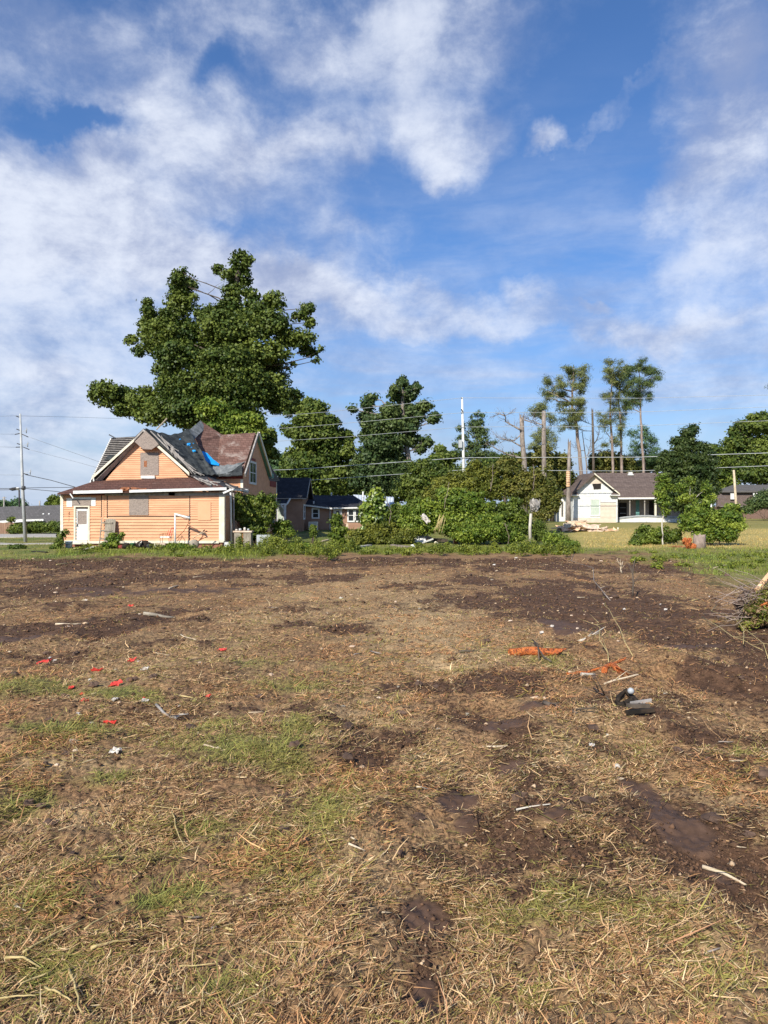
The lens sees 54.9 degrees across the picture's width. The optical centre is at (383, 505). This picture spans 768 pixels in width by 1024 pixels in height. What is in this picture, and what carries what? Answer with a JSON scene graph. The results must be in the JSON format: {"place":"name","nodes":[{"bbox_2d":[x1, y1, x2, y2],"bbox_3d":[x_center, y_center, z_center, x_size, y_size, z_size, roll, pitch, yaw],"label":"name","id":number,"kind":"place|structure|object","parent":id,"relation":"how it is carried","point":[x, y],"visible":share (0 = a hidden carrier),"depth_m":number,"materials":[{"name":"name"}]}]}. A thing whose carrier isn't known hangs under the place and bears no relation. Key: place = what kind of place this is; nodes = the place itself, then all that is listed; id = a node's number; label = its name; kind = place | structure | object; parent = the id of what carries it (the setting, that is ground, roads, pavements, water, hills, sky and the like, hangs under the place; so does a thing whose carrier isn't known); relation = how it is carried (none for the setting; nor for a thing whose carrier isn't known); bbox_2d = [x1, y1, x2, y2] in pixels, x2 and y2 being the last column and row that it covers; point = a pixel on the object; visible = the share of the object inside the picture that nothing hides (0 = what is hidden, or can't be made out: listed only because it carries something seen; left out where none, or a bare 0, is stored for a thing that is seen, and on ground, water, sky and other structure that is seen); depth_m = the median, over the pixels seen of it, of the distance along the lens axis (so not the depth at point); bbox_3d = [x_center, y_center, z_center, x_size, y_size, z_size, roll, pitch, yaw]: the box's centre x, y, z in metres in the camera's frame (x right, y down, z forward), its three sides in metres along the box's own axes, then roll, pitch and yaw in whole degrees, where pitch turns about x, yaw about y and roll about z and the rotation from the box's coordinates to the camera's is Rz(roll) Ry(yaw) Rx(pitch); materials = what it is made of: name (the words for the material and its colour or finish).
{"place":"outdoors","nodes":[
{"label":"outdoors","id":0,"kind":"place"},
{"bbox_2d":[0,534,55,537],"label":"road","id":1,"kind":"structure","parent":0,"point":[20,535],"depth_m":57.38,"materials":[{"name":"concrete"}]},
{"bbox_2d":[0,505,59,524],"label":"neighbour house","id":2,"kind":"structure","parent":0,"point":[45,513],"depth_m":80.00,"materials":[{"name":"brick"}]},
{"bbox_2d":[353,492,393,512],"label":"shed","id":3,"kind":"structure","parent":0,"point":[362,497],"depth_m":88.44,"materials":[{"name":"metal"}]},
{"bbox_2d":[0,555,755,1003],"bbox_3d":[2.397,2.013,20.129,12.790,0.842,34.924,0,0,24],"label":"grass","id":4,"kind":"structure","parent":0,"point":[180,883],"depth_m":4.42,"materials":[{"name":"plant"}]},
{"bbox_2d":[0,506,767,1023],"bbox_3d":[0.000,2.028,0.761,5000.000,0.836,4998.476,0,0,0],"label":"ground","id":5,"kind":"structure","parent":0,"point":[690,834],"depth_m":6.00,"materials":[{"name":"brown soil"}]},
{"bbox_2d":[0,522,13,533],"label":"wood fence","id":6,"kind":"object","parent":5,"relation":"on","point":[4,526],"visible":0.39,"depth_m":61.35,"materials":[{"name":"brown wood"}]},
{"bbox_2d":[6,523,27,533],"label":"hedge","id":7,"kind":"object","parent":5,"relation":"on","point":[16,528],"visible":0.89,"depth_m":60.10,"materials":[{"name":"green plant"}]},
{"bbox_2d":[4,955,40,967],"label":"straw stalk","id":8,"kind":"object","parent":5,"relation":"on","point":[18,957],"visible":1,"depth_m":2.85,"materials":[{"name":"beige plant"}]},
{"bbox_2d":[15,414,30,541],"bbox_3d":[-23.297,-1.752,47.806,1.056,8.414,0.254,0,0,0],"label":"utility pole","id":9,"kind":"object","parent":5,"relation":"on","point":[21,447],"visible":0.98,"depth_m":47.74,"materials":[{"name":"concrete"}]},
{"bbox_2d":[27,519,59,533],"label":"hedge","id":10,"kind":"object","parent":5,"relation":"on","point":[35,526],"visible":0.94,"depth_m":61.08,"materials":[{"name":"green plant"}]},
{"bbox_2d":[44,494,60,504],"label":"tree","id":11,"kind":"object","parent":5,"relation":"on","point":[54,499],"visible":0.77,"depth_m":89.60,"materials":[{"name":"green plant"}]},
{"bbox_2d":[48,528,70,548],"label":"weed","id":12,"kind":"object","parent":5,"relation":"on","point":[58,542],"visible":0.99,"depth_m":40.38,"materials":[{"name":"green plant"}]},
{"bbox_2d":[68,968,82,1013],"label":"straw stalk","id":13,"kind":"object","parent":5,"relation":"on","point":[77,994],"visible":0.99,"depth_m":2.64,"materials":[{"name":"beige plant"}]},
{"bbox_2d":[99,518,115,543],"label":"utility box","id":14,"kind":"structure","parent":5,"relation":"on","point":[110,524],"depth_m":41.61,"materials":[{"name":"beige metal"}]},
{"bbox_2d":[90,938,133,949],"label":"straw stalk","id":15,"kind":"object","parent":5,"relation":"on","point":[101,944],"visible":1,"depth_m":2.96,"materials":[{"name":"beige plant"}]},
{"bbox_2d":[99,531,125,548],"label":"weed","id":16,"kind":"object","parent":5,"relation":"on","point":[113,539],"visible":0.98,"depth_m":40.86,"materials":[{"name":"green plant"}]},
{"bbox_2d":[57,418,279,547],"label":"derelict house","id":17,"kind":"structure","parent":5,"relation":"on","point":[146,484],"depth_m":43.23,"materials":[{"name":"orange paint"}]},
{"bbox_2d":[77,509,87,540],"bbox_3d":[-17.074,1.072,41.821,0.638,1.796,0.098,0,0,0],"label":"door","id":18,"kind":"structure","parent":17,"relation":"in","point":[82,514],"depth_m":41.84,"materials":[{"name":"white paint"}]},
{"bbox_2d":[249,461,256,484],"bbox_3d":[-8.762,-2.202,49.384,0.088,1.548,2.483,0,0,0],"label":"window","id":19,"kind":"structure","parent":17,"relation":"in","point":[253,465],"depth_m":49.49,"materials":[{"name":"grey glass"}]},
{"bbox_2d":[161,541,196,549],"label":"weed","id":20,"kind":"object","parent":5,"relation":"on","point":[178,546],"visible":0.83,"depth_m":39.28,"materials":[{"name":"green plant"}]},
{"bbox_2d":[174,513,190,541],"bbox_3d":[-11.095,1.400,40.973,0.962,2.010,0.473,0,0,13],"label":"clothes post","id":21,"kind":"object","parent":5,"relation":"on","point":[182,516],"visible":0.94,"depth_m":40.86,"materials":[{"name":"white metal"}]},
{"bbox_2d":[86,248,325,430],"bbox_3d":[-14.876,-9.610,61.652,17.669,24.044,10.699,0,0,-30],"label":"sycamore tree","id":22,"kind":"object","parent":5,"relation":"on","point":[220,353],"visible":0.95,"depth_m":60.57,"materials":[{"name":"green plant"}]},
{"bbox_2d":[189,395,267,440],"bbox_3d":[-12.178,-3.042,56.842,6.530,10.880,3.649,0,0,0],"label":"maple tree","id":23,"kind":"object","parent":5,"relation":"on","point":[218,416],"visible":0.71,"depth_m":56.29,"materials":[{"name":"green plant"}]},
{"bbox_2d":[233,531,253,546],"bbox_3d":[-8.079,1.908,42.490,1.064,0.954,0.670,0,0,0],"label":"cabinet","id":24,"kind":"object","parent":5,"relation":"on","point":[247,536],"visible":0.64,"depth_m":42.20,"materials":[{"name":"white wood"}]},
{"bbox_2d":[232,491,282,545],"bbox_3d":[-7.868,0.752,44.301,3.641,3.366,1.757,0,0,0],"label":"shrub","id":25,"kind":"object","parent":5,"relation":"on","point":[257,514],"visible":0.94,"depth_m":43.94,"materials":[{"name":"green plant"}]},
{"bbox_2d":[263,422,281,460],"bbox_3d":[-9.558,-2.206,59.944,2.582,9.225,1.796,0,0,0],"label":"young tree","id":26,"kind":"object","parent":5,"relation":"on","point":[269,442],"visible":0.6,"depth_m":59.58,"materials":[{"name":"green plant"}]},
{"bbox_2d":[268,449,283,477],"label":"distant tree","id":27,"kind":"object","parent":5,"relation":"on","point":[274,464],"visible":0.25,"depth_m":123.84,"materials":[{"name":"green plant"}]},
{"bbox_2d":[270,519,297,542],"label":"shrub","id":28,"kind":"object","parent":5,"relation":"on","point":[282,526],"visible":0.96,"depth_m":44.86,"materials":[{"name":"green plant"}]},
{"bbox_2d":[274,478,313,530],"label":"cottage","id":29,"kind":"structure","parent":5,"relation":"on","point":[294,495],"depth_m":66.38,"materials":[{"name":"brown"}]},
{"bbox_2d":[307,524,318,542],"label":"shrub","id":30,"kind":"object","parent":5,"relation":"on","point":[313,532],"visible":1,"depth_m":45.50,"materials":[{"name":"green plant"}]},
{"bbox_2d":[277,396,356,494],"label":"oak tree","id":31,"kind":"object","parent":5,"relation":"on","point":[314,452],"visible":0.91,"depth_m":93.45,"materials":[{"name":"green plant"}]},
{"bbox_2d":[305,493,362,529],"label":"bungalow","id":32,"kind":"object","parent":5,"relation":"on","point":[320,509],"visible":0.66,"depth_m":69.92,"materials":[{"name":"brown"}]},
{"bbox_2d":[347,509,354,521],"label":"window","id":33,"kind":"structure","parent":32,"relation":"in","point":[350,512],"depth_m":69.91,"materials":[{"name":"white paint"}]},
{"bbox_2d":[326,512,351,543],"bbox_3d":[-2.703,1.385,45.330,1.662,2.000,1.171,0,0,0],"label":"sapling","id":34,"kind":"object","parent":5,"relation":"on","point":[338,529],"visible":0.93,"depth_m":45.07,"materials":[{"name":"green plant"}]},
{"bbox_2d":[354,485,389,529],"bbox_3d":[-0.659,0.570,45.747,2.432,3.681,1.890,0,0,0],"label":"sapling","id":35,"kind":"object","parent":5,"relation":"on","point":[373,508],"visible":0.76,"depth_m":45.24,"materials":[{"name":"green plant"}]},
{"bbox_2d":[345,521,419,544],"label":"shrub","id":36,"kind":"object","parent":5,"relation":"on","point":[377,534],"visible":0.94,"depth_m":44.52,"materials":[{"name":"green plant"}]},
{"bbox_2d":[0,556,767,1023],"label":"straw","id":37,"kind":"object","parent":5,"relation":"on","point":[112,974],"visible":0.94,"depth_m":3.43,"materials":[{"name":"beige plant"}]},
{"bbox_2d":[22,918,84,952],"bbox_3d":[-1.343,1.747,3.014,0.014,0.012,0.280,0,0,30],"label":"straw stalk","id":38,"kind":"object","parent":37,"relation":"on","point":[35,944],"visible":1,"depth_m":2.99,"materials":[{"name":"beige plant"}]},
{"bbox_2d":[0,556,767,1023],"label":"soil crumbs","id":39,"kind":"object","parent":5,"relation":"on","point":[516,866],"visible":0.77,"depth_m":4.82,"materials":[{"name":"brown soil"}]},
{"bbox_2d":[0,528,767,574],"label":"tall grass","id":40,"kind":"structure","parent":5,"relation":"on","point":[151,551],"depth_m":36.62,"materials":[{"name":"plant"}]},
{"bbox_2d":[345,374,442,500],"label":"oak tree","id":41,"kind":"object","parent":5,"relation":"on","point":[381,446],"visible":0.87,"depth_m":93.80,"materials":[{"name":"green plant"}]},
{"bbox_2d":[379,496,421,530],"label":"vine shrub","id":42,"kind":"object","parent":5,"relation":"on","point":[395,508],"visible":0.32,"depth_m":48.45,"materials":[{"name":"green plant"}]},
{"bbox_2d":[281,459,522,507],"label":"background tree","id":43,"kind":"object","parent":5,"relation":"on","point":[400,500],"visible":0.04,"depth_m":129.05,"materials":[{"name":"green plant"}]},
{"bbox_2d":[396,497,439,539],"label":"vine shrub","id":44,"kind":"object","parent":5,"relation":"on","point":[410,516],"visible":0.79,"depth_m":45.45,"materials":[{"name":"green plant"}]},
{"bbox_2d":[73,531,767,568],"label":"weeds","id":45,"kind":"object","parent":5,"relation":"on","point":[270,544],"visible":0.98,"depth_m":35.58,"materials":[{"name":"green plant"}]},
{"bbox_2d":[389,458,452,500],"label":"tall hedge tree","id":46,"kind":"object","parent":5,"relation":"on","point":[405,486],"visible":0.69,"depth_m":74.10,"materials":[{"name":"green plant"}]},
{"bbox_2d":[427,442,461,471],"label":"tree","id":47,"kind":"object","parent":5,"relation":"on","point":[442,452],"visible":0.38,"depth_m":91.34,"materials":[{"name":"green plant"}]},
{"bbox_2d":[421,484,492,543],"bbox_3d":[4.566,0.545,45.357,4.672,3.767,2.281,0,0,0],"label":"vine shrub","id":48,"kind":"object","parent":5,"relation":"on","point":[461,506],"visible":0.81,"depth_m":44.90,"materials":[{"name":"green plant"}]},
{"bbox_2d":[458,397,464,471],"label":"utility pole","id":49,"kind":"object","parent":5,"relation":"on","point":[461,444],"visible":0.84,"depth_m":81.88,"materials":[{"name":"white paint"}]},
{"bbox_2d":[270,395,754,416],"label":"power line","id":50,"kind":"object","parent":49,"relation":"attached to","point":[457,398],"visible":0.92,"depth_m":80.24,"materials":[{"name":"grey metal"}]},
{"bbox_2d":[277,407,757,428],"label":"power line","id":51,"kind":"object","parent":49,"relation":"attached to","point":[511,412],"visible":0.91,"depth_m":81.79,"materials":[{"name":"grey metal"}]},
{"bbox_2d":[285,421,753,440],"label":"power line","id":52,"kind":"object","parent":49,"relation":"attached to","point":[520,426],"visible":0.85,"depth_m":80.98,"materials":[{"name":"grey metal"}]},
{"bbox_2d":[283,453,760,469],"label":"power line","id":53,"kind":"object","parent":49,"relation":"attached to","point":[516,457],"visible":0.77,"depth_m":81.78,"materials":[{"name":"grey metal"}]},
{"bbox_2d":[317,466,757,479],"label":"power line","id":54,"kind":"object","parent":49,"relation":"attached to","point":[528,470],"visible":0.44,"depth_m":80.52,"materials":[{"name":"grey metal"}]},
{"bbox_2d":[419,458,512,501],"bbox_3d":[6.928,-0.817,61.076,8.008,6.394,2.687,0,0,0],"label":"privet shrub","id":55,"kind":"object","parent":5,"relation":"on","point":[475,476],"visible":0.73,"depth_m":60.49,"materials":[{"name":"green plant"}]},
{"bbox_2d":[452,409,500,461],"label":"cedar tree","id":56,"kind":"object","parent":5,"relation":"on","point":[474,448],"visible":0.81,"depth_m":103.56,"materials":[{"name":"green plant"}]},
{"bbox_2d":[449,511,526,544],"bbox_3d":[6.250,1.380,44.298,4.719,2.117,2.225,0,0,0],"label":"shrub","id":57,"kind":"object","parent":5,"relation":"on","point":[488,526],"visible":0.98,"depth_m":43.88,"materials":[{"name":"green plant"}]},
{"bbox_2d":[459,496,536,543],"bbox_3d":[6.892,0.891,45.080,4.948,3.033,1.806,0,0,0],"label":"vine shrub","id":58,"kind":"object","parent":5,"relation":"on","point":[516,516],"visible":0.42,"depth_m":44.70,"materials":[{"name":"green plant"}]},
{"bbox_2d":[477,451,529,501],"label":"background tree","id":59,"kind":"object","parent":5,"relation":"on","point":[487,460],"visible":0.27,"depth_m":95.28,"materials":[{"name":"green plant"}]},
{"bbox_2d":[485,406,538,513],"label":"dead tree","id":60,"kind":"object","parent":5,"relation":"on","point":[522,444],"visible":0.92,"depth_m":87.81,"materials":[{"name":"brown wood"}]},
{"bbox_2d":[484,455,564,521],"bbox_3d":[11.567,-0.962,61.119,6.915,6.774,2.627,0,0,0],"label":"privet shrub","id":61,"kind":"object","parent":5,"relation":"on","point":[548,493],"visible":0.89,"depth_m":60.53,"materials":[{"name":"green plant"}]},
{"bbox_2d":[516,410,546,522],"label":"dead tree","id":62,"kind":"object","parent":5,"relation":"on","point":[543,439],"visible":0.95,"depth_m":85.79,"materials":[{"name":"wood"}]},
{"bbox_2d":[528,498,540,542],"bbox_3d":[8.878,0.951,43.541,0.582,2.850,0.653,0,0,41],"label":"tree stub","id":63,"kind":"object","parent":5,"relation":"on","point":[534,505],"visible":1,"depth_m":43.44,"materials":[{"name":"plant"}]},
{"bbox_2d":[508,646,566,655],"bbox_3d":[1.795,1.720,8.682,0.676,0.131,0.200,0,0,0],"label":"log","id":64,"kind":"object","parent":5,"relation":"on","point":[528,650],"visible":0.83,"depth_m":8.64,"materials":[{"name":"orange wood"}]},
{"bbox_2d":[528,517,548,536],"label":"weed","id":65,"kind":"object","parent":5,"relation":"on","point":[540,525],"visible":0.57,"depth_m":54.47,"materials":[{"name":"green plant"}]},
{"bbox_2d":[533,529,550,541],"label":"weed","id":66,"kind":"object","parent":5,"relation":"on","point":[537,536],"visible":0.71,"depth_m":48.33,"materials":[{"name":"green plant"}]},
{"bbox_2d":[526,401,559,519],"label":"pine tree","id":67,"kind":"object","parent":5,"relation":"on","point":[540,407],"visible":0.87,"depth_m":96.64,"materials":[{"name":"green plant"}]},
{"bbox_2d":[521,441,577,520],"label":"background tree","id":68,"kind":"object","parent":5,"relation":"on","point":[557,464],"visible":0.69,"depth_m":91.03,"materials":[{"name":"green plant"}]},
{"bbox_2d":[542,530,569,545],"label":"weed","id":69,"kind":"object","parent":5,"relation":"on","point":[554,537],"visible":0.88,"depth_m":42.21,"materials":[{"name":"green plant"}]},
{"bbox_2d":[537,362,593,474],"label":"pine tree","id":70,"kind":"object","parent":5,"relation":"on","point":[573,419],"visible":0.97,"depth_m":99.69,"materials":[{"name":"green plant"}]},
{"bbox_2d":[566,439,570,522],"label":"dead tree","id":71,"kind":"object","parent":5,"relation":"on","point":[568,495],"visible":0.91,"depth_m":83.57,"materials":[{"name":"wood"}]},
{"bbox_2d":[542,700,596,713],"bbox_3d":[1.508,1.677,6.165,0.131,0.105,0.564,0,0,-35],"label":"stick","id":72,"kind":"object","parent":5,"relation":"on","point":[553,704],"visible":0.83,"depth_m":6.15,"materials":[{"name":"wood"}]},
{"bbox_2d":[579,795,597,807],"bbox_3d":[1.170,1.696,4.242,0.104,0.072,0.093,0,0,-23],"label":"clod","id":73,"kind":"object","parent":5,"relation":"on","point":[587,799],"visible":0.72,"depth_m":4.21,"materials":[{"name":"brown soil"}]},
{"bbox_2d":[572,432,606,473],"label":"dead tree","id":74,"kind":"object","parent":5,"relation":"on","point":[588,449],"visible":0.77,"depth_m":101.94,"materials":[{"name":"brown plant"}]},
{"bbox_2d":[577,408,603,472],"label":"dead tree","id":75,"kind":"object","parent":5,"relation":"on","point":[593,453],"visible":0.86,"depth_m":99.88,"materials":[{"name":"brown wood"}]},
{"bbox_2d":[566,657,626,674],"bbox_3d":[2.216,1.664,7.681,0.796,0.136,0.056,0,0,-24],"label":"log","id":76,"kind":"object","parent":5,"relation":"on","point":[616,662],"visible":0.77,"depth_m":7.66,"materials":[{"name":"orange wood"}]},
{"bbox_2d":[594,358,627,472],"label":"pine tree","id":77,"kind":"object","parent":5,"relation":"on","point":[611,378],"visible":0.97,"depth_m":101.71,"materials":[{"name":"green plant"}]},
{"bbox_2d":[587,449,641,472],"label":"background tree","id":78,"kind":"object","parent":5,"relation":"on","point":[603,465],"visible":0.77,"depth_m":106.87,"materials":[{"name":"green plant"}]},
{"bbox_2d":[601,662,628,675],"bbox_3d":[2.328,1.674,7.591,0.215,0.094,0.668,0,0,0],"label":"log","id":79,"kind":"object","parent":5,"relation":"on","point":[613,665],"visible":0.92,"depth_m":7.56,"materials":[{"name":"orange wood"}]},
{"bbox_2d":[609,362,632,472],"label":"pine tree","id":80,"kind":"object","parent":5,"relation":"on","point":[618,386],"visible":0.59,"depth_m":103.50,"materials":[{"name":"green plant"}]},
{"bbox_2d":[614,687,637,706],"bbox_3d":[2.080,1.661,6.394,0.234,0.175,0.333,0,0,0],"label":"scrap","id":81,"kind":"object","parent":5,"relation":"on","point":[629,692],"visible":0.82,"depth_m":6.38,"materials":[{"name":"black plastic"}]},
{"bbox_2d":[548,472,726,522],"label":"white house","id":82,"kind":"structure","parent":5,"relation":"on","point":[611,497],"depth_m":87.89,"materials":[{"name":"paint"}]},
{"bbox_2d":[590,498,599,515],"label":"window","id":83,"kind":"structure","parent":82,"relation":"in","point":[594,502],"depth_m":86.71,"materials":[{"name":"white paint"}]},
{"bbox_2d":[619,503,626,517],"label":"screen door","id":84,"kind":"structure","parent":82,"relation":"in","point":[622,506],"depth_m":90.90,"materials":[{"name":"grey metal"}]},
{"bbox_2d":[626,703,649,707],"bbox_3d":[2.119,1.666,6.163,0.198,0.039,0.035,0,0,-9],"label":"scrap strip","id":85,"kind":"object","parent":5,"relation":"on","point":[637,705],"visible":0.9,"depth_m":6.15,"materials":[{"name":"grey"}]},
{"bbox_2d":[625,707,654,714],"bbox_3d":[2.076,1.665,5.999,0.228,0.058,0.030,0,0,7],"label":"scrap strip","id":86,"kind":"object","parent":5,"relation":"on","point":[638,711],"visible":1,"depth_m":5.99,"materials":[{"name":"black plastic"}]},
{"bbox_2d":[618,355,664,472],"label":"pine tree","id":87,"kind":"object","parent":5,"relation":"on","point":[638,394],"visible":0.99,"depth_m":97.68,"materials":[{"name":"green plant"}]},
{"bbox_2d":[624,424,659,472],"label":"pine tree","id":88,"kind":"object","parent":5,"relation":"on","point":[648,437],"visible":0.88,"depth_m":117.64,"materials":[{"name":"green plant"}]},
{"bbox_2d":[634,455,661,472],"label":"background tree","id":89,"kind":"object","parent":5,"relation":"on","point":[649,466],"visible":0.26,"depth_m":122.89,"materials":[{"name":"green plant"}]},
{"bbox_2d":[627,523,683,545],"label":"shrub","id":90,"kind":"object","parent":5,"relation":"on","point":[645,534],"visible":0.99,"depth_m":44.02,"materials":[{"name":"green plant"}]},
{"bbox_2d":[652,473,674,544],"bbox_3d":[16.593,0.169,43.925,1.188,4.420,1.140,0,0,35],"label":"sapling","id":91,"kind":"object","parent":5,"relation":"on","point":[662,486],"visible":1,"depth_m":43.78,"materials":[{"name":"green plant"}]},
{"bbox_2d":[653,422,722,513],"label":"magnolia tree","id":92,"kind":"object","parent":5,"relation":"on","point":[687,455],"visible":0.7,"depth_m":79.90,"materials":[{"name":"green plant"}]},
{"bbox_2d":[681,534,706,548],"bbox_3d":[16.712,1.956,39.903,1.509,0.968,0.702,0,0,-19],"label":"tree stump","id":93,"kind":"object","parent":5,"relation":"on","point":[699,541],"visible":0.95,"depth_m":39.76,"materials":[{"name":"wood"}]},
{"bbox_2d":[673,475,717,531],"bbox_3d":[26.115,-0.099,61.969,3.802,4.987,1.780,0,0,0],"label":"sapling","id":94,"kind":"object","parent":5,"relation":"on","point":[685,497],"visible":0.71,"depth_m":61.79,"materials":[{"name":"green plant"}]},
{"bbox_2d":[700,812,724,823],"bbox_3d":[1.843,1.759,4.153,0.141,0.067,0.097,0,0,0],"label":"clod","id":95,"kind":"object","parent":5,"relation":"on","point":[712,817],"visible":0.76,"depth_m":4.12,"materials":[{"name":"brown soil"}]},
{"bbox_2d":[676,498,750,545],"bbox_3d":[19.358,0.967,43.521,4.433,2.920,1.906,0,0,0],"label":"shrub","id":96,"kind":"object","parent":5,"relation":"on","point":[727,523],"visible":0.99,"depth_m":43.14,"materials":[{"name":"green plant"}]},
{"bbox_2d":[702,865,746,885],"bbox_3d":[1.667,1.804,3.619,0.210,0.035,0.032,0,0,43],"label":"stick","id":97,"kind":"object","parent":5,"relation":"on","point":[705,867],"visible":1,"depth_m":3.63,"materials":[{"name":"brown wood"}]},
{"bbox_2d":[709,443,741,506],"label":"background tree","id":98,"kind":"object","parent":5,"relation":"on","point":[725,478],"visible":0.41,"depth_m":118.74,"materials":[{"name":"green plant"}]},
{"bbox_2d":[705,569,767,630],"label":"brush pile","id":99,"kind":"object","parent":5,"relation":"on","point":[750,606],"visible":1,"depth_m":10.94,"materials":[{"name":"brown plant"}]},
{"bbox_2d":[714,485,767,518],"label":"brick building","id":100,"kind":"structure","parent":5,"relation":"on","point":[744,492],"depth_m":112.00,"materials":[{"name":"brown brick"}]},
{"bbox_2d":[717,409,767,484],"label":"oak tree","id":101,"kind":"object","parent":5,"relation":"on","point":[740,439],"visible":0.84,"depth_m":130.12,"materials":[{"name":"green plant"}]},
{"bbox_2d":[741,488,767,520],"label":"yew bush","id":102,"kind":"object","parent":5,"relation":"on","point":[758,501],"visible":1,"depth_m":95.51,"materials":[{"name":"green plant"}]},
{"bbox_2d":[0,0,767,505],"label":"sky","id":103,"kind":"structure","parent":0,"point":[474,201],"materials":[{"name":"blue"}]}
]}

